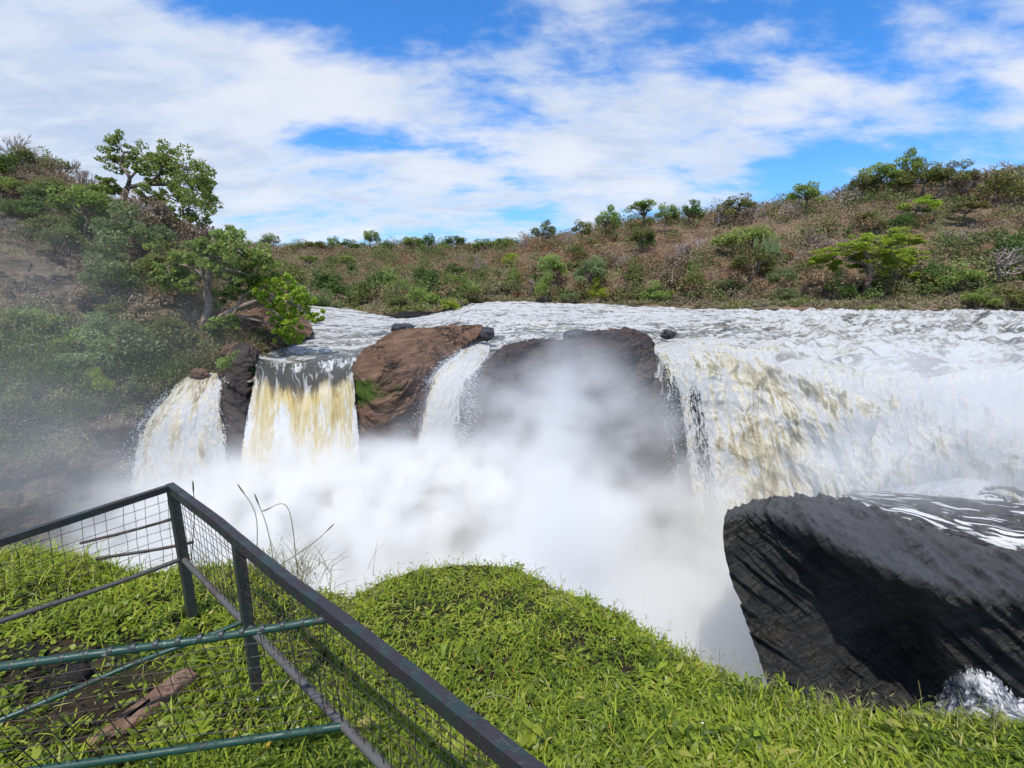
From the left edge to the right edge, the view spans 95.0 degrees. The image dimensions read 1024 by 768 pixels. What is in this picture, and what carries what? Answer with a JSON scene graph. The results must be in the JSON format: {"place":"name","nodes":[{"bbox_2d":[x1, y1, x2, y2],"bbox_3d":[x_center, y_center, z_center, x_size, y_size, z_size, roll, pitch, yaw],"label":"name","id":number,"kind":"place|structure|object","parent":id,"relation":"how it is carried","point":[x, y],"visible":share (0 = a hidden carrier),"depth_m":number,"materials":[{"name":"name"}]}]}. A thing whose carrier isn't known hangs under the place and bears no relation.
{"place":"outdoors","nodes":[
{"label":"outdoors","id":0,"kind":"place"},
{"bbox_2d":[0,167,299,561],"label":"hillside","id":1,"kind":"structure","parent":0,"point":[80,481],"depth_m":22.49,"materials":[{"name":"green plant"}]},
{"bbox_2d":[0,153,20,180],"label":"bush","id":2,"kind":"object","parent":1,"relation":"on","point":[3,165],"visible":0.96,"depth_m":38.07,"materials":[{"name":"green plant"}]},
{"bbox_2d":[0,176,24,196],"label":"bush","id":3,"kind":"object","parent":1,"relation":"on","point":[3,183],"visible":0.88,"depth_m":36.12,"materials":[{"name":"green plant"}]},
{"bbox_2d":[0,198,48,220],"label":"bush","id":4,"kind":"object","parent":1,"relation":"on","point":[20,209],"visible":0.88,"depth_m":32.78,"materials":[{"name":"green plant"}]},
{"bbox_2d":[4,145,44,171],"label":"bush","id":5,"kind":"object","parent":1,"relation":"on","point":[27,154],"visible":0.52,"depth_m":42.10,"materials":[{"name":"green plant"}]},
{"bbox_2d":[0,193,57,219],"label":"bush","id":6,"kind":"object","parent":1,"relation":"on","point":[35,204],"visible":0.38,"depth_m":33.94,"materials":[{"name":"green plant"}]},
{"bbox_2d":[1,212,63,239],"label":"bush","id":7,"kind":"object","parent":1,"relation":"on","point":[34,221],"visible":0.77,"depth_m":32.78,"materials":[{"name":"green plant"}]},
{"bbox_2d":[0,307,69,331],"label":"bush","id":8,"kind":"object","parent":1,"relation":"on","point":[30,315],"visible":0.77,"depth_m":24.00,"materials":[{"name":"green plant"}]},
{"bbox_2d":[8,175,74,199],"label":"bush","id":9,"kind":"object","parent":1,"relation":"on","point":[46,179],"visible":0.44,"depth_m":37.36,"materials":[{"name":"green plant"}]},
{"bbox_2d":[16,179,69,208],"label":"bush","id":10,"kind":"object","parent":1,"relation":"on","point":[37,191],"visible":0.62,"depth_m":36.09,"materials":[{"name":"green plant"}]},
{"bbox_2d":[29,146,76,173],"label":"bush","id":11,"kind":"object","parent":1,"relation":"on","point":[47,159],"visible":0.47,"depth_m":46.96,"materials":[{"name":"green plant"}]},
{"bbox_2d":[31,226,92,260],"bbox_3d":[-30.643,-9.527,32.178,2.662,2.614,2.907,1,12,7],"label":"bush","id":12,"kind":"object","parent":1,"relation":"on","point":[67,234],"visible":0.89,"depth_m":31.94,"materials":[{"name":"green plant"}]},
{"bbox_2d":[43,182,114,244],"bbox_3d":[-32.159,-12.852,35.667,3.927,4.570,3.864,-1,12,-3],"label":"tree","id":13,"kind":"object","parent":1,"relation":"on","point":[94,203],"visible":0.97,"depth_m":34.70,"materials":[{"name":"green plant"}]},
{"bbox_2d":[66,280,109,310],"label":"bush","id":14,"kind":"object","parent":1,"relation":"on","point":[83,298],"visible":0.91,"depth_m":27.21,"materials":[{"name":"grey plant"}]},
{"bbox_2d":[66,310,118,341],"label":"bush","id":15,"kind":"object","parent":1,"relation":"on","point":[99,320],"visible":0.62,"depth_m":24.50,"materials":[{"name":"green plant"}]},
{"bbox_2d":[57,328,129,374],"bbox_3d":[-20.981,-1.523,23.509,2.730,2.499,2.891,-4,12,-18],"label":"bush","id":16,"kind":"object","parent":1,"relation":"on","point":[97,358],"visible":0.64,"depth_m":22.95,"materials":[{"name":"green plant"}]},
{"bbox_2d":[84,366,115,397],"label":"bush","id":17,"kind":"object","parent":1,"relation":"on","point":[95,373],"visible":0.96,"depth_m":22.53,"materials":[{"name":"green plant"}]},
{"bbox_2d":[80,240,133,268],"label":"bush","id":18,"kind":"object","parent":1,"relation":"on","point":[106,253],"visible":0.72,"depth_m":32.74,"materials":[{"name":"green plant"}]},
{"bbox_2d":[82,336,136,371],"bbox_3d":[-20.665,-1.518,24.181,2.081,2.108,2.273,2,12,7],"label":"bush","id":19,"kind":"object","parent":1,"relation":"on","point":[92,344],"visible":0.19,"depth_m":23.47,"materials":[{"name":"green plant"}]},
{"bbox_2d":[77,252,144,303],"bbox_3d":[-23.811,-5.838,27.843,3.105,3.796,3.078,11,16,42],"label":"tree","id":20,"kind":"object","parent":1,"relation":"on","point":[119,279],"visible":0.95,"depth_m":27.43,"materials":[{"name":"green plant"}]},
{"bbox_2d":[94,294,140,321],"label":"bush","id":21,"kind":"object","parent":1,"relation":"on","point":[107,307],"visible":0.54,"depth_m":26.77,"materials":[{"name":"green plant"}]},
{"bbox_2d":[88,198,177,282],"bbox_3d":[-25.357,-9.370,31.656,4.130,5.901,4.728,11,16,43],"label":"tree","id":22,"kind":"object","parent":1,"relation":"on","point":[106,229],"visible":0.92,"depth_m":30.65,"materials":[{"name":"green plant"}]},
{"bbox_2d":[104,318,169,363],"bbox_3d":[-19.716,-2.168,24.712,3.322,2.658,3.042,8,14,34],"label":"bush","id":23,"kind":"object","parent":1,"relation":"on","point":[128,331],"visible":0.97,"depth_m":24.11,"materials":[{"name":"green plant"}]},
{"bbox_2d":[114,187,175,250],"bbox_3d":[-28.354,-12.269,36.635,3.506,5.621,3.537,1,12,4],"label":"tree","id":24,"kind":"object","parent":1,"relation":"on","point":[156,207],"visible":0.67,"depth_m":36.00,"materials":[{"name":"brown plant"}]},
{"bbox_2d":[119,292,179,328],"bbox_3d":[-21.033,-4.108,27.142,2.727,2.357,2.576,-3,12,-13],"label":"bush","id":25,"kind":"object","parent":1,"relation":"on","point":[147,315],"visible":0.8,"depth_m":26.97,"materials":[{"name":"green plant"}]},
{"bbox_2d":[78,129,223,230],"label":"spreading tree","id":26,"kind":"object","parent":1,"relation":"on","point":[154,163],"visible":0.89,"depth_m":40.36,"materials":[{"name":"green plant"}]},
{"bbox_2d":[0,147,308,476],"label":"dry scrub","id":27,"kind":"object","parent":1,"relation":"on","point":[192,356],"visible":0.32,"depth_m":24.03,"materials":[{"name":"green plant"}]},
{"bbox_2d":[132,237,206,309],"bbox_3d":[-21.406,-6.840,29.806,3.821,4.619,4.374,-2,12,-9],"label":"tree","id":28,"kind":"object","parent":1,"relation":"on","point":[146,262],"visible":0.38,"depth_m":28.56,"materials":[{"name":"green plant"}]},
{"bbox_2d":[141,283,204,312],"bbox_3d":[-21.139,-5.325,29.611,3.778,2.227,3.860,0,12,0],"label":"bush","id":29,"kind":"object","parent":1,"relation":"on","point":[173,294],"visible":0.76,"depth_m":28.91,"materials":[{"name":"green plant"}]},
{"bbox_2d":[146,314,202,354],"bbox_3d":[-18.848,-2.759,26.212,2.682,2.328,2.929,-10,15,-39],"label":"bush","id":30,"kind":"object","parent":1,"relation":"on","point":[169,324],"visible":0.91,"depth_m":25.77,"materials":[{"name":"green plant"}]},
{"bbox_2d":[168,220,216,250],"bbox_3d":[-26.045,-11.053,38.356,3.754,4.360,3.815,2,12,10],"label":"tree","id":31,"kind":"object","parent":1,"relation":"on","point":[189,234],"visible":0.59,"depth_m":37.19,"materials":[{"name":"brown plant"}]},
{"bbox_2d":[141,225,325,347],"bbox_3d":[-16.324,-5.262,27.578,10.383,8.030,6.148,5,13,24],"label":"leaning tree","id":32,"kind":"object","parent":1,"relation":"on","point":[213,261],"visible":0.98,"depth_m":27.38,"materials":[{"name":"green plant"}]},
{"bbox_2d":[226,307,313,349],"bbox_3d":[-19.927,-4.965,38.371,6.706,2.933,22.436,-6,13,-27],"label":"rock","id":33,"kind":"object","parent":1,"relation":"on","point":[260,314],"visible":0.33,"depth_m":31.84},
{"bbox_2d":[271,260,310,302],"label":"bush","id":34,"kind":"object","parent":1,"relation":"on","point":[296,274],"visible":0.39,"depth_m":52.95,"materials":[{"name":"green plant"}]},
{"bbox_2d":[102,372,235,568],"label":"waterfall","id":35,"kind":"structure","parent":0,"point":[181,445],"depth_m":22.83,"materials":[{"name":"liquid"}]},
{"bbox_2d":[218,342,267,565],"bbox_3d":[-14.702,3.776,25.890,2.947,12.081,7.121,-4,12,-18],"label":"rock","id":36,"kind":"object","parent":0,"point":[235,396],"visible":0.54,"depth_m":23.31,"materials":[{"name":"grey stone"}]},
{"bbox_2d":[240,356,361,552],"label":"waterfall","id":37,"kind":"structure","parent":0,"point":[301,456],"depth_m":22.03,"materials":[{"name":"liquid"}]},
{"bbox_2d":[351,324,484,506],"bbox_3d":[-5.645,0.892,28.248,5.124,8.585,13.051,3,12,16],"label":"rock","id":38,"kind":"object","parent":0,"point":[391,370],"visible":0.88,"depth_m":23.31,"materials":[{"name":"brown stone"}]},
{"bbox_2d":[108,360,766,686],"bbox_3d":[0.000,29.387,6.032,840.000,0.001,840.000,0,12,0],"label":"water","id":39,"kind":"structure","parent":0,"point":[658,595],"depth_m":50.63,"materials":[{"name":"white liquid"}]},
{"bbox_2d":[402,340,490,531],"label":"waterfall","id":40,"kind":"structure","parent":0,"point":[434,496],"depth_m":24.03,"materials":[{"name":"liquid"}]},
{"bbox_2d":[0,540,1023,767],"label":"ground","id":41,"kind":"structure","parent":0,"point":[72,706],"depth_m":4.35,"materials":[{"name":"green plant"}]},
{"bbox_2d":[3,642,47,660],"bbox_3d":[-4.043,2.266,3.900,0.297,0.128,0.225,4,12,17],"label":"stone","id":42,"kind":"object","parent":41,"relation":"on","point":[34,651],"visible":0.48,"depth_m":3.88,"materials":[{"name":"stone"}]},
{"bbox_2d":[24,663,92,691],"bbox_3d":[-3.581,2.358,3.708,0.402,0.171,0.270,-2,12,-11],"label":"stone","id":43,"kind":"object","parent":41,"relation":"on","point":[74,677],"visible":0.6,"depth_m":3.67,"materials":[{"name":"stone"}]},
{"bbox_2d":[88,668,197,750],"bbox_3d":[-2.723,2.433,3.434,0.179,0.150,0.796,5,16,24],"label":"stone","id":44,"kind":"object","parent":41,"relation":"on","point":[137,708],"visible":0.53,"depth_m":3.46,"materials":[{"name":"stone"}]},
{"bbox_2d":[0,535,333,690],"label":"grass","id":45,"kind":"structure","parent":41,"relation":"on","point":[48,563],"depth_m":5.13,"materials":[{"name":"green plant"}]},
{"bbox_2d":[0,482,547,767],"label":"fence","id":46,"kind":"object","parent":41,"relation":"on","point":[491,742],"visible":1,"depth_m":2.65,"materials":[{"name":"metal"}]},
{"bbox_2d":[191,481,380,593],"bbox_3d":[-2.707,1.696,5.692,2.275,1.573,1.241,0,12,0],"label":"grass tuft","id":47,"kind":"object","parent":41,"relation":"on","point":[296,565],"visible":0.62,"depth_m":5.80,"materials":[{"name":"green plant"}]},
{"bbox_2d":[5,554,991,767],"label":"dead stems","id":48,"kind":"object","parent":41,"relation":"on","point":[349,702],"visible":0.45,"depth_m":3.68,"materials":[{"name":"plant"}]},
{"bbox_2d":[0,532,1023,740],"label":"seed grass","id":49,"kind":"structure","parent":41,"relation":"on","point":[819,696],"depth_m":4.54,"materials":[{"name":"green plant"}]},
{"bbox_2d":[517,718,542,755],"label":"weed","id":50,"kind":"object","parent":41,"relation":"on","point":[531,738],"visible":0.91,"depth_m":3.36,"materials":[{"name":"green plant"}]},
{"bbox_2d":[0,0,1023,250],"label":"sky","id":51,"kind":"structure","parent":0,"point":[315,120],"materials":[{"name":"blue"}]},
{"bbox_2d":[443,326,681,562],"bbox_3d":[3.475,4.501,29.215,16.001,15.895,8.136,-3,12,-12],"label":"rock","id":52,"kind":"object","parent":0,"point":[567,463],"visible":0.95,"depth_m":25.64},
{"bbox_2d":[224,301,1023,382],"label":"river","id":53,"kind":"structure","parent":0,"point":[976,336],"depth_m":37.73,"materials":[{"name":"liquid"}]},
{"bbox_2d":[271,180,1023,318],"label":"hill","id":54,"kind":"structure","parent":0,"point":[950,224],"depth_m":102.70,"materials":[{"name":"soil"}]},
{"bbox_2d":[310,288,343,307],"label":"bush","id":55,"kind":"object","parent":54,"relation":"on","point":[321,298],"visible":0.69,"depth_m":86.31,"materials":[{"name":"green plant"}]},
{"bbox_2d":[306,270,350,297],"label":"bush","id":56,"kind":"object","parent":54,"relation":"on","point":[322,283],"visible":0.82,"depth_m":94.30,"materials":[{"name":"green plant"}]},
{"bbox_2d":[403,285,439,304],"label":"bush","id":57,"kind":"object","parent":54,"relation":"on","point":[422,295],"visible":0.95,"depth_m":82.36,"materials":[{"name":"green plant"}]},
{"bbox_2d":[414,268,440,290],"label":"bush","id":58,"kind":"object","parent":54,"relation":"on","point":[430,274],"visible":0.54,"depth_m":92.75,"materials":[{"name":"green plant"}]},
{"bbox_2d":[443,272,479,295],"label":"bush","id":59,"kind":"object","parent":54,"relation":"on","point":[468,282],"visible":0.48,"depth_m":101.04,"materials":[{"name":"green plant"}]},
{"bbox_2d":[531,219,556,246],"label":"tree","id":60,"kind":"object","parent":54,"relation":"on","point":[545,232],"visible":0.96,"depth_m":142.56,"materials":[{"name":"green plant"}]},
{"bbox_2d":[532,268,556,302],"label":"bush","id":61,"kind":"object","parent":54,"relation":"on","point":[542,286],"visible":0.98,"depth_m":103.31,"materials":[{"name":"green plant"}]},
{"bbox_2d":[537,253,568,284],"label":"tree","id":62,"kind":"object","parent":54,"relation":"on","point":[556,262],"visible":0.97,"depth_m":109.99,"materials":[{"name":"green plant"}]},
{"bbox_2d":[572,254,606,284],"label":"tree","id":63,"kind":"object","parent":54,"relation":"on","point":[588,266],"visible":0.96,"depth_m":104.99,"materials":[{"name":"green plant"}]},
{"bbox_2d":[594,203,621,237],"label":"tree","id":64,"kind":"object","parent":54,"relation":"on","point":[613,218],"visible":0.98,"depth_m":129.59,"materials":[{"name":"green plant"}]},
{"bbox_2d":[234,163,1023,306],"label":"thicket","id":65,"kind":"object","parent":54,"relation":"on","point":[829,226],"visible":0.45,"depth_m":103.99,"materials":[{"name":"green plant"}]},
{"bbox_2d":[248,163,1023,302],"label":"dry scrub","id":66,"kind":"object","parent":54,"relation":"on","point":[810,205],"visible":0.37,"depth_m":108.92,"materials":[{"name":"plant"}]},
{"bbox_2d":[622,198,657,227],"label":"acacia tree","id":67,"kind":"object","parent":54,"relation":"on","point":[642,206],"visible":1,"depth_m":128.25,"materials":[{"name":"green plant"}]},
{"bbox_2d":[623,227,657,253],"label":"tree","id":68,"kind":"object","parent":54,"relation":"on","point":[637,235],"visible":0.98,"depth_m":113.03,"materials":[{"name":"green plant"}]},
{"bbox_2d":[284,229,1002,303],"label":"thicket","id":69,"kind":"object","parent":54,"relation":"on","point":[976,235],"visible":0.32,"depth_m":96.38,"materials":[{"name":"green plant"}]},
{"bbox_2d":[638,280,679,299],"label":"bush","id":70,"kind":"object","parent":54,"relation":"on","point":[669,293],"visible":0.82,"depth_m":97.41,"materials":[{"name":"green plant"}]},
{"bbox_2d":[299,278,1023,314],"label":"bank grass","id":71,"kind":"structure","parent":54,"relation":"on","point":[724,304],"depth_m":83.70,"materials":[{"name":"green plant"}]},
{"bbox_2d":[654,202,680,231],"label":"tree","id":72,"kind":"object","parent":54,"relation":"on","point":[675,214],"visible":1,"depth_m":122.42,"materials":[{"name":"green plant"}]},
{"bbox_2d":[657,251,690,289],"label":"bush","id":73,"kind":"object","parent":54,"relation":"on","point":[677,264],"visible":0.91,"depth_m":97.51,"materials":[{"name":"brown plant"}]},
{"bbox_2d":[680,199,705,225],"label":"tree","id":74,"kind":"object","parent":54,"relation":"on","point":[693,208],"visible":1,"depth_m":123.23,"materials":[{"name":"green plant"}]},
{"bbox_2d":[676,261,713,298],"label":"bush","id":75,"kind":"object","parent":54,"relation":"on","point":[695,278],"visible":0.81,"depth_m":92.99,"materials":[{"name":"green plant"}]},
{"bbox_2d":[707,277,749,296],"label":"bush","id":76,"kind":"object","parent":54,"relation":"on","point":[726,283],"visible":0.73,"depth_m":91.98,"materials":[{"name":"green plant"}]},
{"bbox_2d":[716,192,755,225],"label":"tree","id":77,"kind":"object","parent":54,"relation":"on","point":[746,203],"visible":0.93,"depth_m":116.27,"materials":[{"name":"green plant"}]},
{"bbox_2d":[709,223,777,253],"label":"bush","id":78,"kind":"object","parent":54,"relation":"on","point":[751,234],"visible":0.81,"depth_m":101.87,"materials":[{"name":"green plant"}]},
{"bbox_2d":[728,243,776,284],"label":"tree","id":79,"kind":"object","parent":54,"relation":"on","point":[744,260],"visible":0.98,"depth_m":91.41,"materials":[{"name":"green plant"}]},
{"bbox_2d":[753,233,779,259],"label":"euphorbia tree","id":80,"kind":"object","parent":54,"relation":"on","point":[773,248],"visible":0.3,"depth_m":94.11,"materials":[{"name":"green plant"}]},
{"bbox_2d":[765,265,798,288],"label":"bush","id":81,"kind":"object","parent":54,"relation":"on","point":[787,274],"visible":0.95,"depth_m":90.10,"materials":[{"name":"green plant"}]},
{"bbox_2d":[787,180,827,213],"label":"tree","id":82,"kind":"object","parent":54,"relation":"on","point":[811,192],"visible":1,"depth_m":112.98,"materials":[{"name":"green plant"}]},
{"bbox_2d":[823,267,857,300],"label":"bush","id":83,"kind":"object","parent":54,"relation":"on","point":[850,288],"visible":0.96,"depth_m":82.61,"materials":[{"name":"green plant"}]},
{"bbox_2d":[840,172,879,196],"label":"tree","id":84,"kind":"object","parent":54,"relation":"on","point":[862,183],"visible":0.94,"depth_m":114.91,"materials":[{"name":"green plant"}]},
{"bbox_2d":[806,227,930,297],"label":"acacia tree","id":85,"kind":"object","parent":54,"relation":"on","point":[863,252],"visible":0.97,"depth_m":82.86,"materials":[{"name":"green plant"}]},
{"bbox_2d":[852,210,886,232],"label":"bush","id":86,"kind":"object","parent":54,"relation":"on","point":[866,215],"visible":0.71,"depth_m":101.43,"materials":[{"name":"green plant"}]},
{"bbox_2d":[857,162,905,199],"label":"tree","id":87,"kind":"object","parent":54,"relation":"on","point":[884,170],"visible":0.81,"depth_m":113.68,"materials":[{"name":"green plant"}]},
{"bbox_2d":[884,211,921,232],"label":"bush","id":88,"kind":"object","parent":54,"relation":"on","point":[905,218],"visible":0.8,"depth_m":99.39,"materials":[{"name":"green plant"}]},
{"bbox_2d":[888,145,926,197],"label":"tree","id":89,"kind":"object","parent":54,"relation":"on","point":[914,161],"visible":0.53,"depth_m":112.31,"materials":[{"name":"green plant"}]},
{"bbox_2d":[895,193,943,219],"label":"tree","id":90,"kind":"object","parent":54,"relation":"on","point":[936,203],"visible":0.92,"depth_m":100.71,"materials":[{"name":"green plant"}]},
{"bbox_2d":[895,161,945,196],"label":"tree","id":91,"kind":"object","parent":54,"relation":"on","point":[929,174],"visible":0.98,"depth_m":109.78,"materials":[{"name":"green plant"}]},
{"bbox_2d":[909,260,955,285],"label":"bush","id":92,"kind":"object","parent":54,"relation":"on","point":[936,269],"visible":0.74,"depth_m":84.66,"materials":[{"name":"green plant"}]},
{"bbox_2d":[921,259,988,292],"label":"bush","id":93,"kind":"object","parent":54,"relation":"on","point":[964,274],"visible":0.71,"depth_m":81.72,"materials":[{"name":"green plant"}]},
{"bbox_2d":[932,159,982,199],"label":"tree","id":94,"kind":"object","parent":54,"relation":"on","point":[966,176],"visible":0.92,"depth_m":105.82,"materials":[{"name":"green plant"}]},
{"bbox_2d":[947,201,993,225],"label":"acacia tree","id":95,"kind":"object","parent":54,"relation":"on","point":[982,204],"visible":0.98,"depth_m":96.99,"materials":[{"name":"green plant"}]},
{"bbox_2d":[951,168,1008,199],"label":"bare tree","id":96,"kind":"object","parent":54,"relation":"on","point":[972,185],"visible":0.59,"depth_m":105.22,"materials":[{"name":"brown plant"}]},
{"bbox_2d":[959,287,1005,308],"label":"bush","id":97,"kind":"object","parent":54,"relation":"on","point":[971,298],"visible":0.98,"depth_m":73.97,"materials":[{"name":"green plant"}]},
{"bbox_2d":[964,245,1023,282],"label":"bare tree","id":98,"kind":"object","parent":54,"relation":"on","point":[1006,259],"visible":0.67,"depth_m":81.86,"materials":[{"name":"grey plant"}]},
{"bbox_2d":[971,166,1023,208],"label":"bush","id":99,"kind":"object","parent":54,"relation":"on","point":[1015,185],"visible":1,"depth_m":100.63,"materials":[{"name":"green plant"}]},
{"bbox_2d":[975,229,1023,268],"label":"bush","id":100,"kind":"object","parent":54,"relation":"on","point":[1011,243],"visible":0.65,"depth_m":85.39,"materials":[{"name":"green plant"}]},
{"bbox_2d":[981,282,1023,307],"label":"bush","id":101,"kind":"object","parent":54,"relation":"on","point":[1015,296],"visible":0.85,"depth_m":74.18,"materials":[{"name":"green plant"}]},
{"bbox_2d":[654,335,1023,590],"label":"waterfall","id":102,"kind":"structure","parent":0,"point":[809,426],"depth_m":24.59,"materials":[{"name":"liquid"}]},
{"bbox_2d":[723,492,1023,718],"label":"rock","id":103,"kind":"object","parent":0,"point":[843,596],"visible":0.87,"depth_m":12.16,"materials":[{"name":"black stone"}]},
{"bbox_2d":[836,490,1023,550],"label":"rapids","id":104,"kind":"structure","parent":103,"relation":"on","point":[985,523],"depth_m":15.41,"materials":[{"name":"liquid"}]},
{"bbox_2d":[892,477,1023,501],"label":"rapids","id":105,"kind":"structure","parent":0,"point":[970,488],"depth_m":16.82,"materials":[{"name":"liquid"}]},
{"bbox_2d":[929,665,1023,724],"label":"waterfall","id":106,"kind":"structure","parent":0,"point":[971,686],"depth_m":10.27,"materials":[{"name":"liquid"}]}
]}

